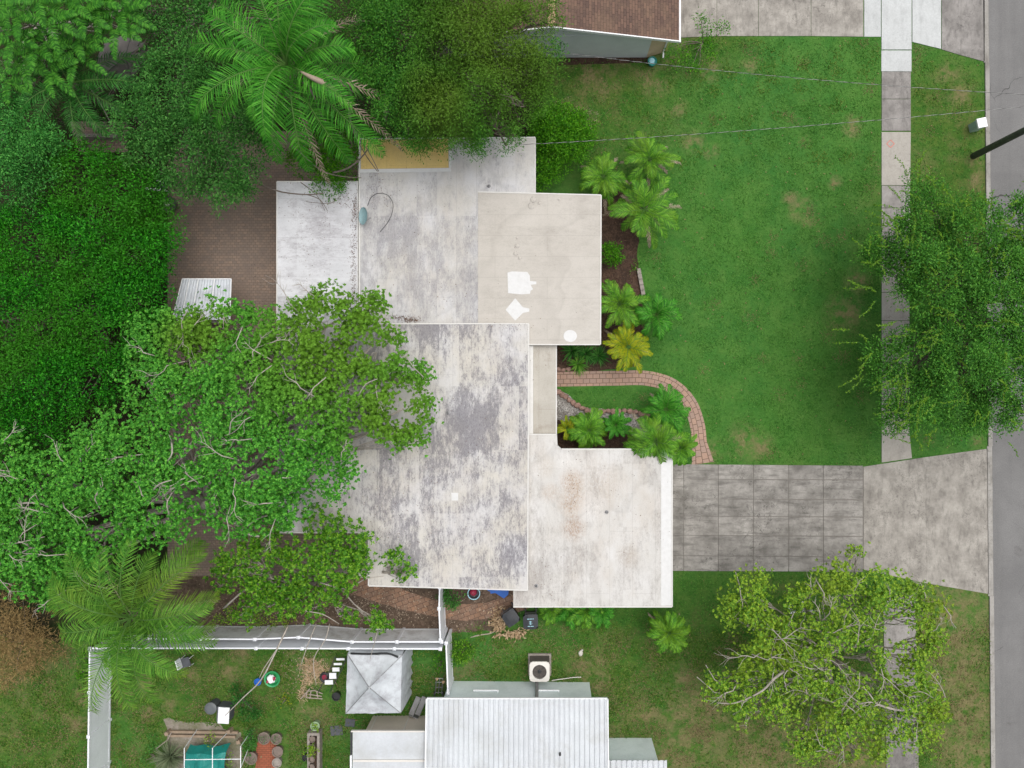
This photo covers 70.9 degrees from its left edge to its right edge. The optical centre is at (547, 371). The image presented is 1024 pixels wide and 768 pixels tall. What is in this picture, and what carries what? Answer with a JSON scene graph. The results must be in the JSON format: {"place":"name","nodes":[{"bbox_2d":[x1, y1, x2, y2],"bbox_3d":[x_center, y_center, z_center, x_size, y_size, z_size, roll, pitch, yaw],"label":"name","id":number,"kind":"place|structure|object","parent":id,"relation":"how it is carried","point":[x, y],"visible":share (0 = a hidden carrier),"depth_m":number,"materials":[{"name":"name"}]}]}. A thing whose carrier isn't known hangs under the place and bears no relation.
{"place":"outdoors","nodes":[
{"label":"outdoors","id":0,"kind":"place"},
{"bbox_2d":[70,122,127,151],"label":"patio","id":1,"kind":"structure","parent":0,"point":[88,130],"depth_m":37.39,"materials":[{"name":"grey concrete"}]},
{"bbox_2d":[76,133,120,139],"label":"garden wall","id":2,"kind":"structure","parent":1,"relation":"on","point":[91,137],"depth_m":37.00,"materials":[{"name":"grey stone"}]},
{"bbox_2d":[168,131,357,575],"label":"patio","id":3,"kind":"structure","parent":0,"point":[205,253],"depth_m":37.39,"materials":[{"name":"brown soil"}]},
{"bbox_2d":[173,278,231,323],"bbox_3d":[-16.925,-3.514,36.235,3.005,2.310,2.074,0,90,0],"label":"patio awning","id":4,"kind":"object","parent":3,"relation":"on","point":[189,288],"visible":0.57,"depth_m":35.18,"materials":[{"name":"white plastic"}]},
{"bbox_2d":[255,740,276,767],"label":"red path","id":5,"kind":"structure","parent":0,"point":[265,760],"depth_m":37.39,"materials":[{"name":"red brick"}]},
{"bbox_2d":[0,0,545,642],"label":"shaded ground","id":6,"kind":"structure","parent":0,"point":[46,616],"depth_m":37.39,"materials":[{"name":"green plant"}]},
{"bbox_2d":[0,68,76,230],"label":"edge tree","id":7,"kind":"object","parent":6,"relation":"on","point":[15,137],"visible":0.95,"depth_m":31.80,"materials":[{"name":"green plant"}]},
{"bbox_2d":[0,0,157,120],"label":"feathery tree","id":8,"kind":"object","parent":6,"relation":"on","point":[97,15],"visible":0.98,"depth_m":31.19,"materials":[{"name":"green plant"}]},
{"bbox_2d":[13,17,154,150],"bbox_3d":[-21.227,-13.406,34.591,6.329,5.726,6.081,0,90,0],"label":"queen palm","id":9,"kind":"object","parent":6,"relation":"on","point":[84,90],"visible":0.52,"depth_m":32.55,"materials":[{"name":"green plant"}]},
{"bbox_2d":[0,134,190,466],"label":"hedge tree","id":10,"kind":"object","parent":6,"relation":"on","point":[79,288],"visible":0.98,"depth_m":32.32,"materials":[{"name":"green plant"}]},
{"bbox_2d":[96,34,146,77],"bbox_3d":[-20.921,-15.517,36.025,2.463,2.750,2.150,0,90,0],"label":"patio umbrella","id":11,"kind":"object","parent":6,"relation":"on","point":[128,46],"visible":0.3,"depth_m":35.08,"materials":[{"name":"grey fabric"}]},
{"bbox_2d":[44,536,220,714],"bbox_3d":[-18.067,10.620,33.063,7.710,8.901,7.420,0,90,0],"label":"queen palm","id":12,"kind":"object","parent":6,"relation":"on","point":[144,601],"visible":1,"depth_m":30.03,"materials":[{"name":"green plant"}]},
{"bbox_2d":[104,19,286,219],"bbox_3d":[-15.664,-11.150,33.893,8.268,7.523,7.708,36,90,0],"label":"round crown tree","id":13,"kind":"object","parent":6,"relation":"on","point":[169,139],"visible":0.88,"depth_m":31.76,"materials":[{"name":"green plant"}]},
{"bbox_2d":[0,271,443,618],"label":"shade tree","id":14,"kind":"object","parent":6,"relation":"on","point":[228,489],"visible":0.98,"depth_m":30.41,"materials":[{"name":"green plant"}]},
{"bbox_2d":[187,0,405,184],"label":"queen palm","id":15,"kind":"object","parent":6,"relation":"on","point":[290,27],"visible":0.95,"depth_m":28.39,"materials":[{"name":"green plant"}]},
{"bbox_2d":[39,0,569,154],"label":"background tree","id":16,"kind":"object","parent":6,"relation":"on","point":[196,18],"visible":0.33,"depth_m":33.05,"materials":[{"name":"green plant"}]},
{"bbox_2d":[282,103,362,201],"bbox_3d":[-10.373,-10.358,35.644,4.223,3.769,4.190,44,90,0],"label":"vine bush","id":17,"kind":"object","parent":6,"relation":"on","point":[334,166],"visible":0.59,"depth_m":34.40,"materials":[{"name":"green plant"}]},
{"bbox_2d":[260,0,575,210],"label":"oak tree","id":18,"kind":"object","parent":6,"relation":"on","point":[437,39],"visible":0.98,"depth_m":29.84,"materials":[{"name":"green plant"}]},
{"bbox_2d":[152,571,512,632],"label":"side soil","id":19,"kind":"structure","parent":0,"point":[191,584],"depth_m":37.39,"materials":[{"name":"brown soil"}]},
{"bbox_2d":[209,603,296,630],"bbox_3d":[-15.029,12.573,36.813,4.351,1.225,1.398,5,90,0],"label":"shrub","id":20,"kind":"object","parent":19,"relation":"on","point":[229,618],"visible":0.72,"depth_m":36.69,"materials":[{"name":"green plant"}]},
{"bbox_2d":[146,623,447,643],"bbox_3d":[-12.522,13.275,36.453,14.756,1.925,0.353,1,90,0],"label":"vinyl fence","id":21,"kind":"object","parent":19,"relation":"on","point":[358,635],"visible":0.74,"depth_m":36.30,"materials":[{"name":"white plastic"}]},
{"bbox_2d":[202,502,418,715],"bbox_3d":[-11.419,10.614,34.808,11.106,5.491,8.092,-24,90,0],"label":"citrus tree","id":22,"kind":"object","parent":19,"relation":"on","point":[351,558],"visible":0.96,"depth_m":33.31,"materials":[{"name":"green plant"}]},
{"bbox_2d":[171,519,518,707],"bbox_3d":[-11.980,12.934,37.355,21.541,0.048,9.650,18,90,0],"label":"yard debris","id":23,"kind":"object","parent":19,"relation":"on","point":[351,613],"visible":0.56,"depth_m":37.36,"materials":[{"name":"plant"}]},
{"bbox_2d":[437,588,446,641],"bbox_3d":[-5.326,12.015,36.453,0.233,1.925,2.770,0,90,0],"label":"vinyl fence","id":24,"kind":"object","parent":19,"relation":"on","point":[442,618],"visible":0.62,"depth_m":36.11,"materials":[{"name":"white plastic"}]},
{"bbox_2d":[435,589,465,610],"bbox_3d":[-4.940,11.581,36.831,1.536,1.187,1.254,40,90,0],"label":"shrub","id":25,"kind":"object","parent":19,"relation":"on","point":[449,600],"visible":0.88,"depth_m":36.75,"materials":[{"name":"green plant"}]},
{"bbox_2d":[487,603,529,641],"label":"palm husks","id":26,"kind":"object","parent":19,"relation":"on","point":[500,623],"visible":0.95,"depth_m":37.21},
{"bbox_2d":[346,578,527,620],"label":"side path","id":27,"kind":"structure","parent":0,"point":[401,603],"depth_m":37.38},
{"bbox_2d":[501,602,520,627],"bbox_3d":[-1.868,12.462,36.834,0.760,1.127,0.840,-35,90,0],"label":"wheelie bin","id":28,"kind":"object","parent":27,"relation":"on","point":[510,616],"visible":0.9,"depth_m":36.33,"materials":[{"name":"black plastic"}]},
{"bbox_2d":[0,0,989,767],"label":"lawn","id":29,"kind":"structure","parent":0,"point":[968,610],"depth_m":37.40,"materials":[{"name":"green plant"}]},
{"bbox_2d":[0,580,74,694],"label":"dead brush","id":30,"kind":"object","parent":29,"relation":"on","point":[36,644],"visible":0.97,"depth_m":36.21,"materials":[{"name":"brown plant"}]},
{"bbox_2d":[86,649,111,767],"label":"vinyl fence","id":31,"kind":"object","parent":29,"relation":"on","point":[98,745],"visible":0.62,"depth_m":36.38,"materials":[{"name":"white plastic"}]},
{"bbox_2d":[138,732,158,766],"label":"shrub","id":32,"kind":"object","parent":29,"relation":"on","point":[152,755],"visible":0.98,"depth_m":37.06,"materials":[{"name":"green plant"}]},
{"bbox_2d":[175,655,193,669],"bbox_3d":[-18.637,14.993,36.963,0.548,0.876,0.558,-9,90,0],"label":"patio chair","id":33,"kind":"object","parent":29,"relation":"on","point":[185,662],"visible":0.96,"depth_m":36.96,"materials":[{"name":"plastic"}]},
{"bbox_2d":[163,718,241,767],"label":"sandy soil","id":34,"kind":"structure","parent":29,"relation":"on","point":[234,748],"depth_m":37.39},
{"bbox_2d":[148,737,185,767],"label":"grass clump","id":35,"kind":"object","parent":34,"relation":"on","point":[169,760],"visible":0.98,"depth_m":36.99,"materials":[{"name":"green plant"}]},
{"bbox_2d":[164,726,242,744],"bbox_3d":[-17.783,18.867,37.200,3.925,0.400,0.758,0,90,0],"label":"timber edging","id":36,"kind":"object","parent":34,"relation":"on","point":[202,733],"visible":0.98,"depth_m":37.25,"materials":[{"name":"brown wood"}]},
{"bbox_2d":[185,743,229,767],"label":"teal tarpaulin","id":37,"kind":"object","parent":34,"relation":"on","point":[198,752],"visible":0.94,"depth_m":36.54,"materials":[{"name":"teal plastic"}]},
{"bbox_2d":[184,730,251,767],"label":"greenhouse frame","id":38,"kind":"object","parent":34,"relation":"on","point":[212,759],"visible":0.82,"depth_m":35.69,"materials":[{"name":"white plastic"}]},
{"bbox_2d":[204,698,220,714],"bbox_3d":[-17.233,17.267,37.055,0.620,0.690,0.620,0,90,0],"label":"round bin","id":39,"kind":"object","parent":29,"relation":"on","point":[210,708],"visible":0.99,"depth_m":36.73,"materials":[{"name":"plastic"}]},
{"bbox_2d":[216,701,234,723],"bbox_3d":[-16.582,17.591,37.042,0.652,0.715,0.826,3,90,0],"label":"storage box","id":40,"kind":"object","parent":29,"relation":"on","point":[224,708],"visible":0.96,"depth_m":36.69,"materials":[{"name":"plastic"}]},
{"bbox_2d":[228,679,263,725],"bbox_3d":[-15.548,17.076,36.860,1.477,1.131,2.574,-35,90,0],"label":"shrub","id":41,"kind":"object","parent":29,"relation":"on","point":[246,702],"visible":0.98,"depth_m":36.76,"materials":[{"name":"green plant"}]},
{"bbox_2d":[241,724,259,756],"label":"shrub","id":42,"kind":"object","parent":29,"relation":"on","point":[249,738],"visible":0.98,"depth_m":36.77,"materials":[{"name":"green plant"}]},
{"bbox_2d":[90,634,446,650],"bbox_3d":[-13.981,13.735,36.453,17.543,1.925,0.185,0,90,0],"label":"vinyl fence","id":43,"kind":"object","parent":29,"relation":"on","point":[295,643],"visible":0.45,"depth_m":35.93,"materials":[{"name":"white plastic"}]},
{"bbox_2d":[307,728,322,767],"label":"trough planter","id":44,"kind":"object","parent":29,"relation":"on","point":[318,760],"visible":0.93,"depth_m":36.97,"materials":[{"name":"grey stone"}]},
{"bbox_2d":[296,657,335,710],"bbox_3d":[-12.132,16.257,37.352,2.475,0.597,3.021,0,90,0],"label":"dry straw","id":45,"kind":"object","parent":29,"relation":"on","point":[310,671],"visible":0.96,"depth_m":37.35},
{"bbox_2d":[318,656,346,692],"bbox_3d":[-10.993,15.550,36.949,0.644,0.918,2.005,25,90,0],"label":"ladder","id":46,"kind":"object","parent":29,"relation":"on","point":[332,675],"visible":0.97,"depth_m":36.96,"materials":[{"name":"white plastic"}]},
{"bbox_2d":[345,649,412,713],"bbox_3d":[-8.513,15.351,35.875,3.107,3.050,3.273,0,90,0],"label":"canopy tent","id":47,"kind":"object","parent":29,"relation":"on","point":[379,681],"visible":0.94,"depth_m":35.13,"materials":[{"name":"fabric"}]},
{"bbox_2d":[409,696,426,718],"bbox_3d":[-6.673,17.273,37.170,0.555,0.480,1.232,23,90,0],"label":"metal bench","id":48,"kind":"object","parent":29,"relation":"on","point":[421,703],"visible":0.96,"depth_m":36.93,"materials":[{"name":"grey metal"}]},
{"bbox_2d":[444,629,453,695],"bbox_3d":[-4.961,14.726,36.453,0.176,1.925,2.683,-2,90,0],"label":"vinyl fence","id":49,"kind":"object","parent":29,"relation":"on","point":[449,667],"visible":0.99,"depth_m":36.19,"materials":[{"name":"white plastic"}]},
{"bbox_2d":[449,637,477,668],"bbox_3d":[-4.310,14.369,36.811,1.568,1.225,1.613,0,90,0],"label":"shrub","id":50,"kind":"object","parent":29,"relation":"on","point":[458,657],"visible":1,"depth_m":36.60,"materials":[{"name":"green plant"}]},
{"bbox_2d":[276,137,672,607],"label":"flat roof house","id":51,"kind":"structure","parent":29,"relation":"on","point":[518,510],"depth_m":34.41,"materials":[{"name":"grey concrete"}]},
{"bbox_2d":[273,183,358,301],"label":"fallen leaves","id":52,"kind":"object","parent":51,"relation":"on","point":[330,232],"visible":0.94,"depth_m":34.66,"materials":[{"name":"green plant"}]},
{"bbox_2d":[452,589,511,603],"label":"side gravel","id":53,"kind":"structure","parent":29,"relation":"on","point":[485,595],"depth_m":37.38,"materials":[{"name":"brown gravel"}]},
{"bbox_2d":[0,616,990,767],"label":"dry grass","id":54,"kind":"structure","parent":29,"relation":"on","point":[617,710],"depth_m":37.38,"materials":[{"name":"green plant"}]},
{"bbox_2d":[0,617,991,767],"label":"weeds","id":55,"kind":"object","parent":29,"relation":"on","point":[283,679],"visible":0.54,"depth_m":37.37,"materials":[{"name":"green plant"}]},
{"bbox_2d":[350,681,666,767],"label":"metal roof house","id":56,"kind":"structure","parent":29,"relation":"on","point":[485,724],"depth_m":34.77,"materials":[{"name":"white metal"}]},
{"bbox_2d":[523,608,537,628],"bbox_3d":[-0.842,12.645,36.822,0.763,1.150,0.851,0,90,0],"label":"wheelie bin","id":57,"kind":"object","parent":29,"relation":"on","point":[530,619],"visible":0.96,"depth_m":36.33,"materials":[{"name":"black plastic"}]},
{"bbox_2d":[528,653,550,696],"bbox_3d":[-0.390,15.402,36.300,1.200,2.200,1.458,0,90,0],"label":"air conditioner","id":58,"kind":"object","parent":29,"relation":"on","point":[539,667],"visible":1,"depth_m":36.51,"materials":[{"name":"white metal"}]},
{"bbox_2d":[537,608,562,625],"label":"palm","id":59,"kind":"object","parent":29,"relation":"on","point":[548,615],"visible":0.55,"depth_m":36.61,"materials":[{"name":"green plant"}]},
{"bbox_2d":[426,0,680,57],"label":"gabled house","id":60,"kind":"structure","parent":29,"relation":"on","point":[622,28],"depth_m":34.54,"materials":[{"name":"brown"}]},
{"bbox_2d":[524,97,603,192],"bbox_3d":[0.364,-11.620,35.906,4.679,3.043,4.036,-36,90,0],"label":"shrub","id":61,"kind":"object","parent":29,"relation":"on","point":[571,127],"visible":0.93,"depth_m":35.46,"materials":[{"name":"green plant"}]},
{"bbox_2d":[555,608,585,628],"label":"palm","id":62,"kind":"object","parent":29,"relation":"on","point":[565,614],"visible":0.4,"depth_m":36.53,"materials":[{"name":"green plant"}]},
{"bbox_2d":[564,608,604,628],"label":"palm","id":63,"kind":"object","parent":29,"relation":"on","point":[587,617],"visible":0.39,"depth_m":36.40,"materials":[{"name":"green plant"}]},
{"bbox_2d":[557,185,644,371],"bbox_3d":[2.676,-4.805,37.405,4.940,0.030,9.807,0,90,0],"label":"mulch bed","id":64,"kind":"object","parent":29,"relation":"on","point":[609,224],"visible":0.29,"depth_m":37.39,"materials":[{"name":"brown soil"}]},
{"bbox_2d":[561,345,584,362],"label":"strappy plant","id":65,"kind":"object","parent":64,"relation":"on","point":[572,350],"visible":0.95,"depth_m":37.08,"materials":[{"name":"green plant"}]},
{"bbox_2d":[567,355,590,374],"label":"agave","id":66,"kind":"object","parent":64,"relation":"on","point":[580,366],"visible":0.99,"depth_m":37.11,"materials":[{"name":"green plant"}]},
{"bbox_2d":[572,345,597,367],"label":"strappy plant","id":67,"kind":"object","parent":64,"relation":"on","point":[586,353],"visible":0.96,"depth_m":37.05,"materials":[{"name":"green plant"}]},
{"bbox_2d":[590,345,611,366],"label":"strappy plant","id":68,"kind":"object","parent":64,"relation":"on","point":[598,357],"visible":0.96,"depth_m":37.08,"materials":[{"name":"green plant"}]},
{"bbox_2d":[601,240,625,268],"bbox_3d":[3.310,-6.046,36.800,1.506,1.251,1.612,-35,90,0],"label":"shrub","id":69,"kind":"object","parent":64,"relation":"on","point":[612,250],"visible":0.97,"depth_m":36.62,"materials":[{"name":"green plant"}]},
{"bbox_2d":[601,279,649,329],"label":"palm","id":70,"kind":"object","parent":64,"relation":"on","point":[614,298],"visible":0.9,"depth_m":35.20,"materials":[{"name":"green plant"}]},
{"bbox_2d":[602,321,653,373],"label":"palm","id":71,"kind":"object","parent":64,"relation":"on","point":[636,345],"visible":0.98,"depth_m":35.27,"materials":[{"name":"yellow plant"}]},
{"bbox_2d":[602,176,681,249],"bbox_3d":[5.065,-7.900,35.878,3.573,3.153,3.370,-45,90,0],"label":"palm","id":72,"kind":"object","parent":64,"relation":"on","point":[642,216],"visible":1,"depth_m":35.12,"materials":[{"name":"green plant"}]},
{"bbox_2d":[588,608,614,628],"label":"palm","id":73,"kind":"object","parent":29,"relation":"on","point":[606,616],"visible":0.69,"depth_m":36.60,"materials":[{"name":"green plant"}]},
{"bbox_2d":[558,57,649,64],"bbox_3d":[2.950,-16.133,37.404,4.767,0.032,0.400,0,90,0],"label":"wall bed","id":74,"kind":"object","parent":29,"relation":"on","point":[590,60],"visible":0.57,"depth_m":37.39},
{"bbox_2d":[579,151,631,211],"bbox_3d":[2.815,-9.708,36.191,2.840,2.521,2.697,-43,90,0],"label":"palm","id":75,"kind":"object","parent":29,"relation":"on","point":[596,171],"visible":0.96,"depth_m":35.54,"materials":[{"name":"green plant"}]},
{"bbox_2d":[557,393,677,452],"bbox_3d":[3.525,2.770,37.405,6.812,0.030,3.981,0,90,0],"label":"gravel bed","id":76,"kind":"object","parent":29,"relation":"on","point":[564,406],"visible":0.2,"depth_m":37.39,"materials":[{"name":"grey gravel"}]},
{"bbox_2d":[557,415,574,439],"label":"palm","id":77,"kind":"object","parent":76,"relation":"on","point":[563,426],"visible":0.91,"depth_m":36.24,"materials":[{"name":"yellow plant"}]},
{"bbox_2d":[557,420,642,447],"bbox_3d":[2.708,3.529,37.402,5.034,0.036,2.072,0,90,0],"label":"mulch pocket","id":78,"kind":"object","parent":76,"relation":"on","point":[617,442],"visible":0.06,"depth_m":37.38,"materials":[{"name":"brown soil"}]},
{"bbox_2d":[566,407,607,447],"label":"palm","id":79,"kind":"object","parent":78,"relation":"on","point":[585,431],"visible":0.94,"depth_m":35.88,"materials":[{"name":"green plant"}]},
{"bbox_2d":[602,406,631,438],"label":"palm","id":80,"kind":"object","parent":76,"relation":"on","point":[615,422],"visible":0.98,"depth_m":36.22,"materials":[{"name":"green plant"}]},
{"bbox_2d":[623,412,686,463],"bbox_3d":[5.080,3.235,35.508,2.918,3.891,2.533,31,90,0],"label":"palm","id":81,"kind":"object","parent":76,"relation":"on","point":[665,442],"visible":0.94,"depth_m":34.08,"materials":[{"name":"green plant"}]},
{"bbox_2d":[669,428,697,465],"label":"palm","id":82,"kind":"object","parent":76,"relation":"on","point":[684,452],"visible":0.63,"depth_m":35.69,"materials":[{"name":"green plant"}]},
{"bbox_2d":[619,131,681,190],"bbox_3d":[5.251,-10.506,36.047,3.237,2.816,2.882,0,90,0],"label":"palm","id":83,"kind":"object","parent":29,"relation":"on","point":[649,166],"visible":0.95,"depth_m":35.21,"materials":[{"name":"green plant"}]},
{"bbox_2d":[631,292,682,339],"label":"palm","id":84,"kind":"object","parent":29,"relation":"on","point":[662,315],"visible":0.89,"depth_m":35.33,"materials":[{"name":"green plant"}]},
{"bbox_2d":[639,384,690,432],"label":"palm","id":85,"kind":"object","parent":29,"relation":"on","point":[673,405],"visible":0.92,"depth_m":35.59,"materials":[{"name":"green plant"}]},
{"bbox_2d":[646,609,690,654],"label":"palm","id":86,"kind":"object","parent":29,"relation":"on","point":[670,630],"visible":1,"depth_m":34.87,"materials":[{"name":"green plant"}]},
{"bbox_2d":[661,6,733,73],"bbox_3d":[7.512,-16.594,36.336,3.428,2.183,2.902,0,90,0],"label":"shrub","id":87,"kind":"object","parent":29,"relation":"on","point":[700,45],"visible":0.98,"depth_m":36.48,"materials":[{"name":"green plant"}]},
{"bbox_2d":[545,37,984,173],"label":"weeds","id":88,"kind":"object","parent":29,"relation":"on","point":[803,63],"visible":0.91,"depth_m":37.38,"materials":[{"name":"green plant"}]},
{"bbox_2d":[697,541,955,767],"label":"yard tree","id":89,"kind":"object","parent":29,"relation":"on","point":[824,653],"visible":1,"depth_m":31.93,"materials":[{"name":"green plant"}]},
{"bbox_2d":[832,150,1023,456],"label":"street tree","id":90,"kind":"object","parent":29,"relation":"on","point":[982,289],"visible":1,"depth_m":31.31,"materials":[{"name":"green plant"}]},
{"bbox_2d":[968,117,987,132],"bbox_3d":[22.167,-12.667,36.990,0.480,0.820,0.480,-12,90,0],"label":"utility box","id":91,"kind":"object","parent":29,"relation":"on","point":[978,124],"visible":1,"depth_m":36.62,"materials":[{"name":"white plastic"}]},
{"bbox_2d":[983,0,992,595],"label":"drop kerb","id":92,"kind":"structure","parent":29,"relation":"on","point":[989,451],"depth_m":37.37,"materials":[{"name":"concrete"}]},
{"bbox_2d":[985,62,994,767],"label":"kerb","id":93,"kind":"structure","parent":29,"relation":"on","point":[990,443],"depth_m":37.33,"materials":[{"name":"concrete"}]},
{"bbox_2d":[970,127,1023,158],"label":"utility pole","id":94,"kind":"object","parent":29,"relation":"on","point":[997,144],"visible":1,"depth_m":35.23,"materials":[{"name":"brown wood"}]},
{"bbox_2d":[520,106,1023,144],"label":"power line","id":95,"kind":"object","parent":94,"relation":"attached to","point":[769,128],"visible":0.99,"depth_m":32.39,"materials":[{"name":"metal"}]},
{"bbox_2d":[575,54,1023,94],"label":"power line","id":96,"kind":"object","parent":94,"relation":"attached to","point":[801,78],"visible":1,"depth_m":32.51,"materials":[{"name":"metal"}]},
{"bbox_2d":[557,370,713,463],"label":"brick walk","id":97,"kind":"structure","parent":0,"point":[645,378],"depth_m":37.38,"materials":[{"name":"brown brick"}]},
{"bbox_2d":[673,464,862,571],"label":"driveway","id":98,"kind":"structure","parent":0,"point":[715,495],"depth_m":37.37,"materials":[{"name":"concrete"}]},
{"bbox_2d":[681,0,862,37],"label":"driveway","id":99,"kind":"structure","parent":0,"point":[841,18],"depth_m":37.37,"materials":[{"name":"concrete"}]},
{"bbox_2d":[587,39,976,457],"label":"dry grass","id":100,"kind":"structure","parent":0,"point":[802,221],"depth_m":37.38,"materials":[{"name":"green plant"}]},
{"bbox_2d":[881,132,911,461],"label":"pale sidewalk","id":101,"kind":"structure","parent":0,"point":[892,171],"depth_m":37.37,"materials":[{"name":"concrete"}]},
{"bbox_2d":[882,72,918,767],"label":"sidewalk","id":102,"kind":"structure","parent":0,"point":[896,101],"depth_m":37.37,"materials":[{"name":"concrete"}]},
{"bbox_2d":[864,0,940,71],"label":"new sidewalk","id":103,"kind":"structure","parent":0,"point":[898,27],"depth_m":37.37,"materials":[{"name":"concrete"}]},
{"bbox_2d":[863,449,988,593],"bbox_3d":[19.725,7.817,37.395,6.513,0.050,7.559,0,90,0],"label":"driveway apron","id":104,"kind":"object","parent":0,"point":[926,518],"visible":0.93,"depth_m":37.37,"materials":[{"name":"concrete"}]},
{"bbox_2d":[942,0,984,61],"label":"apron","id":105,"kind":"object","parent":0,"point":[963,27],"visible":1,"depth_m":37.37,"materials":[{"name":"concrete"}]},
{"bbox_2d":[989,0,1023,767],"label":"road","id":106,"kind":"structure","parent":0,"point":[1006,39],"depth_m":37.39,"materials":[{"name":"grey asphalt"}]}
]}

